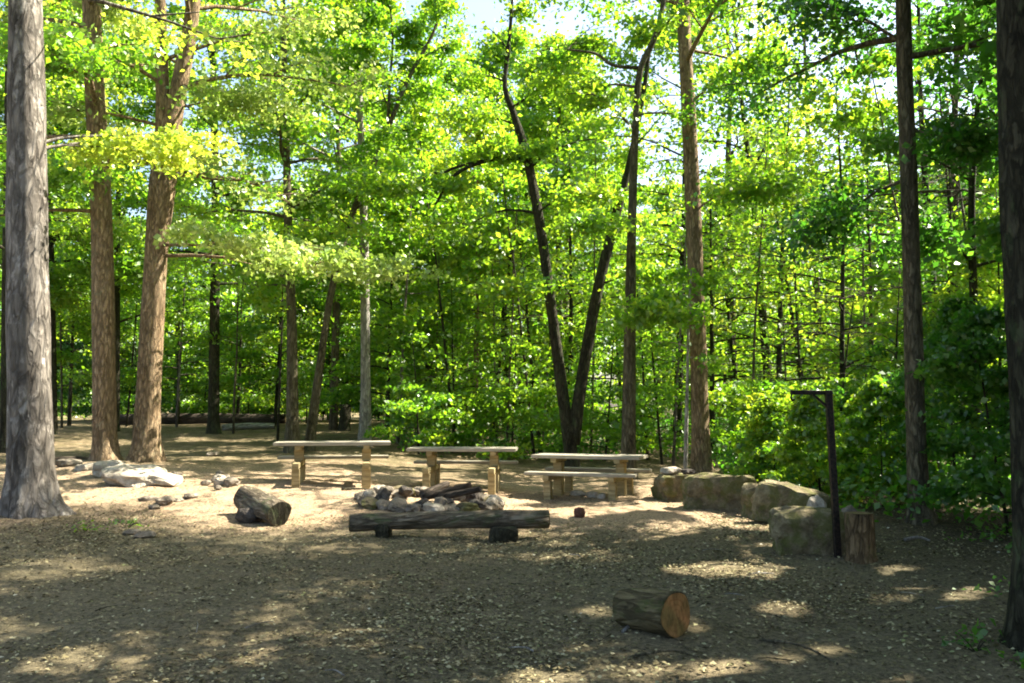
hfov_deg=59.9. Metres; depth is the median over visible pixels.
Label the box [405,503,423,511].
rock
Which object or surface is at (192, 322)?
understory shrub
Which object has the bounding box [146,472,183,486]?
stone slab
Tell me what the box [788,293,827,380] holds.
tree
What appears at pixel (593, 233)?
tree
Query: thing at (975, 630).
plant
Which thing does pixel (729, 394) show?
young tree
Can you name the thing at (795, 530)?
stone block
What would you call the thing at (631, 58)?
tree
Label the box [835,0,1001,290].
tree
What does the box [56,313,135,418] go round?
understory shrub
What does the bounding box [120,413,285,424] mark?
fallen log
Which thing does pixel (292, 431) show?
tree
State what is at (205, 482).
rock
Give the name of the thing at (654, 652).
stick
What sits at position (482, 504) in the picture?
rock
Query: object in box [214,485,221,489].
rock
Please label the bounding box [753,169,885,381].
tree
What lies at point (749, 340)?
understory shrub
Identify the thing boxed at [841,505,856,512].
rock
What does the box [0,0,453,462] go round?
tree
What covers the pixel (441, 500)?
rock
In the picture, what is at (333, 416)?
tree
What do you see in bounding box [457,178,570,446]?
sapling
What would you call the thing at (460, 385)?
understory shrub
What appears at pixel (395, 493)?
rock
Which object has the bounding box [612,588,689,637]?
log
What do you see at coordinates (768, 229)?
tree
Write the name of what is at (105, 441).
tree
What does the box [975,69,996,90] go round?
tree
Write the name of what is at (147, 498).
rock
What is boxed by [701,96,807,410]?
sapling
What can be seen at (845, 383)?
young tree
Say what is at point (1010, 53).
tree
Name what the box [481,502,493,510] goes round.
rock
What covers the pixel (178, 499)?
rock
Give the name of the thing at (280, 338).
sapling
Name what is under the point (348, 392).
young tree
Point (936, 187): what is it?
tree
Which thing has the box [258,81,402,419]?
tree
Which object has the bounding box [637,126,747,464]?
sapling
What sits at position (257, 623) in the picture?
twig
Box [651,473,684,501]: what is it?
stone block
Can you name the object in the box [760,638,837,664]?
stick
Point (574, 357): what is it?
understory shrub
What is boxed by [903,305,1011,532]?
shrub
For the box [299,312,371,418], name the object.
understory shrub
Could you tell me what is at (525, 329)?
tree
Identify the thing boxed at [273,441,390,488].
picnic table
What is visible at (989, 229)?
young tree
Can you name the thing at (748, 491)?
stone block
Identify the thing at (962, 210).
sapling
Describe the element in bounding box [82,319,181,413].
young tree
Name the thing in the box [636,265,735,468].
sapling
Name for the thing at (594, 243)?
sapling
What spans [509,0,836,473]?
tree
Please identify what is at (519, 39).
tree
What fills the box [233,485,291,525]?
log
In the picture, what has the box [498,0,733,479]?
tree
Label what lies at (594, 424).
young tree
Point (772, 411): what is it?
shrub
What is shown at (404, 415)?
shrub
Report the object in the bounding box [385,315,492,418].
understory shrub
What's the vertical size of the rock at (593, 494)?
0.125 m
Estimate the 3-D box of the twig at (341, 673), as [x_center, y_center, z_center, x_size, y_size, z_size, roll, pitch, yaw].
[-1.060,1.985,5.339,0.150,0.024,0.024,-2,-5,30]
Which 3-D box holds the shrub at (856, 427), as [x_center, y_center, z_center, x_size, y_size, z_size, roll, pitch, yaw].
[5.954,1.631,14.359,2.197,2.176,1.631,0,-4,0]
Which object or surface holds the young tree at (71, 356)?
on the ground at (246, 453)
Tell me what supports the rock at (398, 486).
on the ground at (246, 453)
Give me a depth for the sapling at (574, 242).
29.09 m
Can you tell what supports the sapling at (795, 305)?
on the ground at (246, 453)
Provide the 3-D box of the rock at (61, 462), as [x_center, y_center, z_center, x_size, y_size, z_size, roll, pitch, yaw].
[-8.719,2.381,17.450,0.571,0.178,0.360,1,-4,-14]
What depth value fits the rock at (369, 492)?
13.78 m
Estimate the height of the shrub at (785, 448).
2.109 m
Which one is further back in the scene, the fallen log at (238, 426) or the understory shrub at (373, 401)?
the understory shrub at (373, 401)
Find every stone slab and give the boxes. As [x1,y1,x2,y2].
[74,462,93,470]
[92,460,124,477]
[100,464,166,488]
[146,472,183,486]
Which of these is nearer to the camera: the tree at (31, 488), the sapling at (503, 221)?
the tree at (31, 488)
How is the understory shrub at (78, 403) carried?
on the ground at (246, 453)
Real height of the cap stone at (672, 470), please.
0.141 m
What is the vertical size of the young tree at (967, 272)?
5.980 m
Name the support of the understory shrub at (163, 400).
on the ground at (246, 453)
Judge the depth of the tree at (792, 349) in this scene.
42.34 m
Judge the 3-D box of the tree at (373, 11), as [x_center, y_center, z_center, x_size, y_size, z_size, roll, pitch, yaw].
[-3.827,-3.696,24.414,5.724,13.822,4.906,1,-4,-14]
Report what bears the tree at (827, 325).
on the ground at (246, 453)
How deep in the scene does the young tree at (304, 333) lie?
35.37 m
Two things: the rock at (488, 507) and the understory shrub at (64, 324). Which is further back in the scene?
the understory shrub at (64, 324)
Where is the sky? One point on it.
(484, 10)
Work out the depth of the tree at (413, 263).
46.83 m
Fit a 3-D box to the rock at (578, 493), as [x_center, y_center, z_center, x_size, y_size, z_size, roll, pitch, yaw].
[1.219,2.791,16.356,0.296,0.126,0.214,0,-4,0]
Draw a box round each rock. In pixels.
[55,458,83,466]
[122,529,140,534]
[133,530,156,538]
[138,495,158,501]
[148,504,159,509]
[155,496,173,504]
[172,498,183,501]
[184,493,198,498]
[200,480,210,485]
[206,451,219,456]
[211,474,226,481]
[213,477,224,485]
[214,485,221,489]
[223,477,239,486]
[235,508,259,523]
[354,488,375,499]
[357,495,374,506]
[361,497,377,509]
[363,490,374,496]
[373,485,384,492]
[375,494,381,499]
[376,498,388,509]
[378,486,392,497]
[378,488,390,500]
[388,497,407,511]
[391,489,408,498]
[393,485,415,496]
[398,485,412,496]
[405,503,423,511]
[413,486,428,496]
[415,498,430,507]
[422,502,444,510]
[434,496,446,505]
[444,503,460,510]
[446,498,454,503]
[456,502,480,510]
[460,493,482,501]
[465,493,479,501]
[474,500,486,508]
[480,494,488,500]
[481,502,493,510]
[486,497,498,502]
[486,500,499,509]
[489,494,504,502]
[498,501,504,509]
[570,490,585,495]
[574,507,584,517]
[586,491,598,497]
[597,493,605,498]
[806,495,826,507]
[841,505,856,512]
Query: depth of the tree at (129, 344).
43.77 m
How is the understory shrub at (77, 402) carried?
on the ground at (246, 453)
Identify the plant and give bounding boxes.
[66,520,107,531]
[107,518,148,528]
[941,627,1019,660]
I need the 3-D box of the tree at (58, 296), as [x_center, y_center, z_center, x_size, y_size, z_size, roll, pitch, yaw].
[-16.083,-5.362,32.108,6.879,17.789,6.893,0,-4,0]
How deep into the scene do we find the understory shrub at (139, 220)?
44.49 m
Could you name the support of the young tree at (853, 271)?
on the ground at (246, 453)
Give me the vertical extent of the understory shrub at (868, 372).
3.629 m
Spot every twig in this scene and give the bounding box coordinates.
[244,621,273,628]
[325,669,344,675]
[509,646,533,651]
[762,657,793,660]
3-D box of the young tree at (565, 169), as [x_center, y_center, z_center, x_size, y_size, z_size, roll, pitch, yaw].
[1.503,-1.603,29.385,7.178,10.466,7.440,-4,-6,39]
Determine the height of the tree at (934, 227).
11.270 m
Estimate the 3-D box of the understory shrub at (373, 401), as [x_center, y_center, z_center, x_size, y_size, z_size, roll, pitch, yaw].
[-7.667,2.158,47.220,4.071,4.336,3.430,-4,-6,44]
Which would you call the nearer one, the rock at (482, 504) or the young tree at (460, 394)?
the rock at (482, 504)
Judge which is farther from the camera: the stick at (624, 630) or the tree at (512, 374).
the tree at (512, 374)
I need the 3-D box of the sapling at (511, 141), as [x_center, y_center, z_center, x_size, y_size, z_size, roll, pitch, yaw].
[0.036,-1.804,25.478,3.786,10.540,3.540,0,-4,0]
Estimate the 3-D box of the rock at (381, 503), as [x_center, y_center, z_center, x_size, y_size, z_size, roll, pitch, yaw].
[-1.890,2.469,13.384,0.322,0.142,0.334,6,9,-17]
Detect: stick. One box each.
[341,488,366,489]
[621,625,629,632]
[633,649,699,657]
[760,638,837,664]
[903,536,929,540]
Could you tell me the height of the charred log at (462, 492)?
0.262 m
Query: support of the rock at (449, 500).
on the ground at (246, 453)
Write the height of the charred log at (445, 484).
0.239 m
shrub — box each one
[0,198,128,402]
[0,204,91,393]
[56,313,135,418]
[57,203,207,408]
[57,332,91,418]
[57,343,133,417]
[58,367,90,416]
[58,389,91,417]
[120,341,172,412]
[121,184,252,408]
[121,327,196,412]
[162,184,310,412]
[164,345,243,413]
[174,308,257,412]
[204,313,304,413]
[220,165,376,401]
[224,315,297,413]
[281,317,359,420]
[282,354,345,418]
[296,199,395,419]
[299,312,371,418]
[339,328,410,419]
[350,322,413,420]
[351,373,384,419]
[355,253,451,399]
[363,309,478,453]
[371,327,439,417]
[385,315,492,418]
[419,330,501,415]
[512,312,602,429]
[518,325,620,429]
[660,338,720,415]
[673,332,749,423]
[720,326,795,417]
[729,393,827,486]
[756,386,870,501]
[809,375,939,506]
[847,361,892,380]
[860,292,1010,508]
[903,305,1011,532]
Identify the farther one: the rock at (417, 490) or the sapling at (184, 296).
the sapling at (184, 296)
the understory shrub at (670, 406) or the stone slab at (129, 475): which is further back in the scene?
the understory shrub at (670, 406)
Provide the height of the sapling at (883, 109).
9.291 m
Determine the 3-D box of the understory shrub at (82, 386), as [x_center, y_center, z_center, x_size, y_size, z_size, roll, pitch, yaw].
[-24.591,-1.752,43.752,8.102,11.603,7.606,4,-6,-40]
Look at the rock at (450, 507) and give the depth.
13.18 m
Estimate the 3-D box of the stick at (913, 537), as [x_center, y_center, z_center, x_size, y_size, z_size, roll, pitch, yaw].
[4.824,2.351,10.601,0.298,0.066,0.076,-1,-4,8]
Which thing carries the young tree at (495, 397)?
on the ground at (246, 453)
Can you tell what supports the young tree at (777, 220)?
on the ground at (246, 453)
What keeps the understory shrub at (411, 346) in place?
on the ground at (246, 453)
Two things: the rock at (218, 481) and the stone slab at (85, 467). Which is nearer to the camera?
the rock at (218, 481)
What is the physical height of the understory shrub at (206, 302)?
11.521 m
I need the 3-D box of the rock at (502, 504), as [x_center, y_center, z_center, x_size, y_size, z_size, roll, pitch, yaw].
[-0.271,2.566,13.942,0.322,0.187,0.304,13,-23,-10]
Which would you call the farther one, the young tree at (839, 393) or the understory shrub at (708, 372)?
the understory shrub at (708, 372)
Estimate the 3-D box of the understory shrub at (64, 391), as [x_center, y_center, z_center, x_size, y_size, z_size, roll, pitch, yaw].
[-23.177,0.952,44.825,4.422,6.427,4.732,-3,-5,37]
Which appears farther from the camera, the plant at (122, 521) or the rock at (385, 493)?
the rock at (385, 493)
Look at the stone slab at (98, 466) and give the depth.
16.19 m
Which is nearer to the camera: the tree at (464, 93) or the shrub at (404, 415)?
the shrub at (404, 415)
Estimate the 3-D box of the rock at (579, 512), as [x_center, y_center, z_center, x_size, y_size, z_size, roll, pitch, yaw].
[1.004,2.544,13.206,0.172,0.169,0.148,0,-4,0]
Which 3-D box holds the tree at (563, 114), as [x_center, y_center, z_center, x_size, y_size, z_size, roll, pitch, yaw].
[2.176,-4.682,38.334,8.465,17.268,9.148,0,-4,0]
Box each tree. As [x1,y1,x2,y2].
[0,0,146,452]
[0,0,148,433]
[0,0,179,315]
[0,0,298,519]
[0,0,306,461]
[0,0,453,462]
[0,26,86,292]
[0,195,137,424]
[48,0,232,431]
[56,245,169,399]
[82,0,357,433]
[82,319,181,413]
[120,217,248,423]
[130,0,432,452]
[164,216,302,413]
[180,310,257,412]
[188,262,270,403]
[201,211,343,425]
[203,324,283,413]
[211,0,481,446]
[222,0,461,429]
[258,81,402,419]
[264,254,404,404]
[266,315,346,423]
[270,0,474,451]
[278,179,471,437]
[319,0,687,471]
[344,5,532,410]
[370,143,500,380]
[373,78,535,411]
[376,207,518,420]
[392,270,510,446]
[397,111,558,439]
[403,135,590,440]
[410,20,597,428]
[436,199,603,452]
[437,275,528,402]
[442,332,570,459]
[448,30,681,433]
[452,134,685,407]
[482,241,591,408]
[483,248,562,384]
[492,35,656,371]
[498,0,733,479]
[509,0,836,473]
[517,110,675,406]
[535,324,684,460]
[551,0,780,438]
[572,172,669,414]
[593,146,686,404]
[594,280,739,464]
[597,0,876,431]
[597,179,714,420]
[602,0,997,525]
[603,158,832,455]
[616,262,718,412]
[639,207,790,410]
[641,174,849,440]
[649,0,892,381]
[653,66,893,406]
[656,0,1023,652]
[667,180,811,424]
[679,164,894,407]
[707,125,835,342]
[707,147,809,352]
[708,81,993,418]
[712,301,864,473]
[719,0,918,381]
[726,282,937,470]
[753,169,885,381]
[760,135,989,435]
[761,0,997,374]
[788,266,987,466]
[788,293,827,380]
[793,0,996,119]
[793,192,901,384]
[803,0,1002,459]
[805,153,960,399]
[805,271,891,376]
[812,0,998,291]
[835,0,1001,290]
[848,117,1007,465]
[864,0,996,128]
[872,126,950,340]
[874,189,1005,460]
[920,77,1008,428]
[929,86,988,282]
[932,30,1005,342]
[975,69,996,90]
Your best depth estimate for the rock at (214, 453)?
22.34 m
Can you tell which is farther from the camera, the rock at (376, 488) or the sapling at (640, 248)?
the sapling at (640, 248)
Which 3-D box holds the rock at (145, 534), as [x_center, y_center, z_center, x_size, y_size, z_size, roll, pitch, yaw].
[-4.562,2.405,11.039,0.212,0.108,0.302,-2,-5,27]
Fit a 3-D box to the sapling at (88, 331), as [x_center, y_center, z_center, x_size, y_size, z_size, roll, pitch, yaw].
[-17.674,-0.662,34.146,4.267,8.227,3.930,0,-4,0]
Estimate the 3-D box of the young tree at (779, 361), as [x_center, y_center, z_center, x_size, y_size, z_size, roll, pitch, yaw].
[7.739,-2.216,25.152,6.689,11.142,6.807,-4,-6,39]
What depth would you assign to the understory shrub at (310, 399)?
44.90 m
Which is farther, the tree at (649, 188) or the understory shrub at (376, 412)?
the tree at (649, 188)
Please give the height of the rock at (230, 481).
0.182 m
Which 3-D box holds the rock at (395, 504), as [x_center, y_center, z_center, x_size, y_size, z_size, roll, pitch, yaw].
[-1.689,2.446,13.195,0.316,0.192,0.416,-16,21,-32]
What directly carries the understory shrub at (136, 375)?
on the ground at (246, 453)
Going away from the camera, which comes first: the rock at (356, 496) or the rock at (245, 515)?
the rock at (245, 515)
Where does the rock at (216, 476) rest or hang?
on the ground at (246, 453)
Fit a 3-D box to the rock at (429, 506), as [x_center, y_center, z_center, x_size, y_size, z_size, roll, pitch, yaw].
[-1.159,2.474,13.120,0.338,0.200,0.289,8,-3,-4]
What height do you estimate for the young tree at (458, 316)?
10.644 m
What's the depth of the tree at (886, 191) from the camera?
34.22 m
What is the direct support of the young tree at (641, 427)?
on the ground at (246, 453)
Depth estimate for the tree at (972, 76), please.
16.11 m
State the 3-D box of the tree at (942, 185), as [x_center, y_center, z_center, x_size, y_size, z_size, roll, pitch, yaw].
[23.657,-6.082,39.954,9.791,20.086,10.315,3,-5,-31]
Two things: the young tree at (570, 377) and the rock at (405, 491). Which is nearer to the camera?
the rock at (405, 491)
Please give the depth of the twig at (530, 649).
5.92 m
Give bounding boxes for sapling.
[54,219,91,427]
[120,222,177,425]
[142,116,243,426]
[178,192,275,433]
[236,211,333,441]
[347,54,464,443]
[367,78,493,446]
[377,199,488,428]
[446,221,542,437]
[457,107,582,458]
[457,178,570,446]
[501,207,590,439]
[553,132,669,453]
[563,185,681,459]
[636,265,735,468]
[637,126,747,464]
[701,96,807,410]
[710,98,858,382]
[789,126,926,378]
[817,49,1003,468]
[850,5,1000,461]
[857,57,1003,432]
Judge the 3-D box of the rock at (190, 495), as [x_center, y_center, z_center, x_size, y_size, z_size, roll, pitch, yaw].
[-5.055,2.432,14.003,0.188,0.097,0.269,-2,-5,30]
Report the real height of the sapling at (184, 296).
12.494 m
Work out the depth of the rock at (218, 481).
15.05 m
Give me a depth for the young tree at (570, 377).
27.20 m
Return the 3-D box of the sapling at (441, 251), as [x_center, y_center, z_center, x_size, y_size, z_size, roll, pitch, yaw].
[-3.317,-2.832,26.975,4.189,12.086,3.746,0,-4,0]
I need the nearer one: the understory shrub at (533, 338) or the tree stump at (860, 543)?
the tree stump at (860, 543)
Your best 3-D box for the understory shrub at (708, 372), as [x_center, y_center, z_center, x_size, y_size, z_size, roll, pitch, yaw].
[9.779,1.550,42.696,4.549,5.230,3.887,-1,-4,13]
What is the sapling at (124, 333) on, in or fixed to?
on the ground at (246, 453)
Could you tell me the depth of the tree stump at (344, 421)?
32.18 m
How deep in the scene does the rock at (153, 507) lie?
12.98 m
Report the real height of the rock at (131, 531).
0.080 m
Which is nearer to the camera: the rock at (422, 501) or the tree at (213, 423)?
the rock at (422, 501)
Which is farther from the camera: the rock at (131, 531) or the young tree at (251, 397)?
the young tree at (251, 397)
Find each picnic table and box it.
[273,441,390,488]
[406,447,517,494]
[524,453,651,500]
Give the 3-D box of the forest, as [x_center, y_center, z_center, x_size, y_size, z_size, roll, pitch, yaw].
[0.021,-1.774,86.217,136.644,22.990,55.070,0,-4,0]
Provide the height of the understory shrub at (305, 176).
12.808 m
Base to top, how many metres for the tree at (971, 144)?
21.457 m
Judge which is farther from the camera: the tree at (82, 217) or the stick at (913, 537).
the tree at (82, 217)
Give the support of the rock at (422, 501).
on the rock at (415, 507)
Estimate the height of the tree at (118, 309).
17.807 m
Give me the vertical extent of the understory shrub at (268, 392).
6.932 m
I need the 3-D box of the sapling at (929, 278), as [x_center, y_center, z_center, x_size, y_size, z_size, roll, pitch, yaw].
[10.134,-2.319,20.235,3.898,10.866,3.927,0,-4,0]
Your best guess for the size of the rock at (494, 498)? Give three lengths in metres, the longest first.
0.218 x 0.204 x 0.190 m
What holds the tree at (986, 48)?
on the ground at (246, 453)
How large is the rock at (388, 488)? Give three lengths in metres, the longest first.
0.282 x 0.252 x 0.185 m
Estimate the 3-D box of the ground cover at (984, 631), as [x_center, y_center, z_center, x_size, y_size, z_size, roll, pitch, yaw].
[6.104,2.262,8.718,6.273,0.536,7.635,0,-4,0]
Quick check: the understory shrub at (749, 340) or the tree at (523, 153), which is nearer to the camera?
the tree at (523, 153)
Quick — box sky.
[0,0,995,407]
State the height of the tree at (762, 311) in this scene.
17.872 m
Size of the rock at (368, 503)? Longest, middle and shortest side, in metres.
0.372 x 0.328 x 0.149 m
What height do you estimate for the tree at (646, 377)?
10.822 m
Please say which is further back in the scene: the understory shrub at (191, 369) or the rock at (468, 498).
the understory shrub at (191, 369)
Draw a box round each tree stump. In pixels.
[338,404,350,430]
[844,511,878,564]
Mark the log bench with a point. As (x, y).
(504, 525)
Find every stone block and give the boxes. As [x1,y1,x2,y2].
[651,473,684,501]
[680,472,756,511]
[741,483,757,517]
[748,479,830,523]
[768,506,845,555]
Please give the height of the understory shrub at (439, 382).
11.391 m
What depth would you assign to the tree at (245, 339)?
52.90 m
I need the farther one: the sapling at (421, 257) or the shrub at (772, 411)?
the sapling at (421, 257)
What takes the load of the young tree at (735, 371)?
on the ground at (246, 453)
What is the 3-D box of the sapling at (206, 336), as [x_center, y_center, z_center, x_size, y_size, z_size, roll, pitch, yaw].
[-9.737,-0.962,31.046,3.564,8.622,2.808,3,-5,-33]
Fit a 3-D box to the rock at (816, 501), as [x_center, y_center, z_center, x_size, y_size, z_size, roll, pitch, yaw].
[4.076,2.324,11.917,0.285,0.540,0.306,1,-4,-11]
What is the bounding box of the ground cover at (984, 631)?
[944,515,1023,668]
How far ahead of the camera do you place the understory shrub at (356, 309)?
43.37 m
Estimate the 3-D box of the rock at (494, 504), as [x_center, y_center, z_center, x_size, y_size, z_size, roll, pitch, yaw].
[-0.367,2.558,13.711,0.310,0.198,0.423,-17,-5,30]
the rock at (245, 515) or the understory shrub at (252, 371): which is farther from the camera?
the understory shrub at (252, 371)
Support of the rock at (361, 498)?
on the ground at (246, 453)
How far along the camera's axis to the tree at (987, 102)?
35.55 m
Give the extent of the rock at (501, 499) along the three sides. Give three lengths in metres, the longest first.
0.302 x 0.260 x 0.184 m
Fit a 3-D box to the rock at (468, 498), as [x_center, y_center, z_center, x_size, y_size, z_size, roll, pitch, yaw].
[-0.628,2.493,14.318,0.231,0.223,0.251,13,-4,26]
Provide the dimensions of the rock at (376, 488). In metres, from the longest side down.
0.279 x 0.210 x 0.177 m
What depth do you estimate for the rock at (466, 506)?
13.22 m
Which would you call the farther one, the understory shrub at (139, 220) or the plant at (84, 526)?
the understory shrub at (139, 220)
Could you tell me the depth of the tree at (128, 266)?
29.21 m
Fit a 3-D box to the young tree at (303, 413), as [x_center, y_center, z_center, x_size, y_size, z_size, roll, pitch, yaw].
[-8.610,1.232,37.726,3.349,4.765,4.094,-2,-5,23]
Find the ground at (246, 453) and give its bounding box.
[0,407,1023,682]
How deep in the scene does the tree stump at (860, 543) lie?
9.36 m
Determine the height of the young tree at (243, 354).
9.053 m
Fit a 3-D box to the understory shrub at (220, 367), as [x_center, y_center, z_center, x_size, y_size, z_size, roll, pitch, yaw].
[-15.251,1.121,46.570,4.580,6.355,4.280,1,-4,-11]
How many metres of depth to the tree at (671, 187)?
47.52 m
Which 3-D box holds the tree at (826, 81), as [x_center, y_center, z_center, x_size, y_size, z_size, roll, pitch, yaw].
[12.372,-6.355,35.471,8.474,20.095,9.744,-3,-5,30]
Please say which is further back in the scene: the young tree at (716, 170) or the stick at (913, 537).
the young tree at (716, 170)
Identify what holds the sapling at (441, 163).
on the ground at (246, 453)
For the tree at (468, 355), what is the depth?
36.77 m
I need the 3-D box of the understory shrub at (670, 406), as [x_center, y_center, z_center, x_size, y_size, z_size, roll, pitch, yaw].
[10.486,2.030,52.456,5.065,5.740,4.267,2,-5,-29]
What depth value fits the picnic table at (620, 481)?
15.99 m
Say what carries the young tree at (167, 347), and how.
on the ground at (246, 453)
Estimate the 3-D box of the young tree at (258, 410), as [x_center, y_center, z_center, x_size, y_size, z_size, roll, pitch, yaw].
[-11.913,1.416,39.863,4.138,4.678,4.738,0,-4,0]
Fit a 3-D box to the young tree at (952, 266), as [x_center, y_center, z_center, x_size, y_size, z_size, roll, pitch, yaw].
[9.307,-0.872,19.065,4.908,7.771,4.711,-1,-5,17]
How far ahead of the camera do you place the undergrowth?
15.44 m
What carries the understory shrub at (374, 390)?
on the ground at (246, 453)
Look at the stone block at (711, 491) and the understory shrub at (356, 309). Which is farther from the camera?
the understory shrub at (356, 309)
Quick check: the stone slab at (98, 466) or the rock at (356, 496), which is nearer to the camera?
the rock at (356, 496)
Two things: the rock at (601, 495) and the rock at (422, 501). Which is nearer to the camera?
the rock at (422, 501)
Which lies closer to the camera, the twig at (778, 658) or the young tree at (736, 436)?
the twig at (778, 658)
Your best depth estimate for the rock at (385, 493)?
13.56 m
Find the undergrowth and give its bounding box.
[59,409,1011,530]
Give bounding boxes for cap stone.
[660,466,681,474]
[680,469,695,474]
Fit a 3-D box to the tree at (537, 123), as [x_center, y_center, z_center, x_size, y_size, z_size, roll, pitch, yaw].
[1.700,-4.441,34.950,9.682,16.488,9.838,-3,-5,36]
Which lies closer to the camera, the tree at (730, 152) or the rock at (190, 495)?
the rock at (190, 495)
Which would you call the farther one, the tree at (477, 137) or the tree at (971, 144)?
the tree at (477, 137)
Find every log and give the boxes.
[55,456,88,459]
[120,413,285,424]
[221,423,274,430]
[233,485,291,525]
[419,481,449,495]
[420,482,471,499]
[435,486,480,498]
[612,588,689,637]
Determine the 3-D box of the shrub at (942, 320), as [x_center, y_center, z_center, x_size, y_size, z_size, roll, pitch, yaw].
[6.797,0.953,13.515,2.591,3.367,2.912,0,-4,0]
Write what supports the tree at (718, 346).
on the ground at (246, 453)
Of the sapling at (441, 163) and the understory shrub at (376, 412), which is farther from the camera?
the understory shrub at (376, 412)
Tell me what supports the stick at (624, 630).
on the ground at (246, 453)
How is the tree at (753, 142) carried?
on the ground at (246, 453)
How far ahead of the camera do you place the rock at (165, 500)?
13.36 m
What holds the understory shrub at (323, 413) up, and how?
on the ground at (246, 453)
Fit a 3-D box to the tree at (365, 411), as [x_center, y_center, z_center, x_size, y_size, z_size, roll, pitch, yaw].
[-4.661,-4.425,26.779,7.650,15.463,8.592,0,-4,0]
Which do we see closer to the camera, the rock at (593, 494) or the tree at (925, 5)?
the rock at (593, 494)
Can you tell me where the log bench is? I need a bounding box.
[349,510,549,543]
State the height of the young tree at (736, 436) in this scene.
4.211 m
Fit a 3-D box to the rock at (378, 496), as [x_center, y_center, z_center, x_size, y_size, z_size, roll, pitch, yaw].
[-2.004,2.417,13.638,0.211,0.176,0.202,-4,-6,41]
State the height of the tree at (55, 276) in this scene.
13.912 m
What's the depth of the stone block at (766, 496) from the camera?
12.40 m
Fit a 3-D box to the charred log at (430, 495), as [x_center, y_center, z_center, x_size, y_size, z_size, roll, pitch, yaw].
[-1.041,2.381,14.111,0.833,0.284,0.121,2,-5,-20]
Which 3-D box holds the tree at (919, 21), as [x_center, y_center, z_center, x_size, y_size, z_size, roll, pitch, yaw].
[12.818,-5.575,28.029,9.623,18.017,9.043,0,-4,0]
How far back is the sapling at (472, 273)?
28.26 m
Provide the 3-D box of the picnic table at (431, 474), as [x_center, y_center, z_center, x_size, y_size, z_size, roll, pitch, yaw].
[-0.922,2.417,16.665,2.036,0.852,1.620,0,-4,3]
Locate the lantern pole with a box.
[790,390,841,557]
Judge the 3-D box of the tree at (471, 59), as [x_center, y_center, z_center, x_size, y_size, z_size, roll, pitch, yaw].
[-3.599,-5.739,38.347,9.282,18.802,8.886,0,-4,0]
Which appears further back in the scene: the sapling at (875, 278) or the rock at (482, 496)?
the sapling at (875, 278)
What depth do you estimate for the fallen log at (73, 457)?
19.72 m
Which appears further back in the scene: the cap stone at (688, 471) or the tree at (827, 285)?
the tree at (827, 285)
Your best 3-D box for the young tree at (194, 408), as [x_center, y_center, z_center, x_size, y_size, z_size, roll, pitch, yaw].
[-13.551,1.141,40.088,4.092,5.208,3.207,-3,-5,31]
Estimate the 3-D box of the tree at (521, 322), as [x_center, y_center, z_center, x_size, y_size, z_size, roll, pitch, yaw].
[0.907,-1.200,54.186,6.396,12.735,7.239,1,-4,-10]
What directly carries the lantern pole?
on the ground at (246, 453)
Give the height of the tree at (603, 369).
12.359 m
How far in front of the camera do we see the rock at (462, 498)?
14.56 m
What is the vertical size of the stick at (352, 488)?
0.073 m
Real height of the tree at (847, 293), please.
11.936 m
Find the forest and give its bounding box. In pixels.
[0,197,923,410]
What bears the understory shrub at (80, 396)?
on the ground at (246, 453)
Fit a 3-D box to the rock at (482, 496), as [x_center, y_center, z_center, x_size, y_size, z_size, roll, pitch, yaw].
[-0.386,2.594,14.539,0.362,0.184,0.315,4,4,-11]

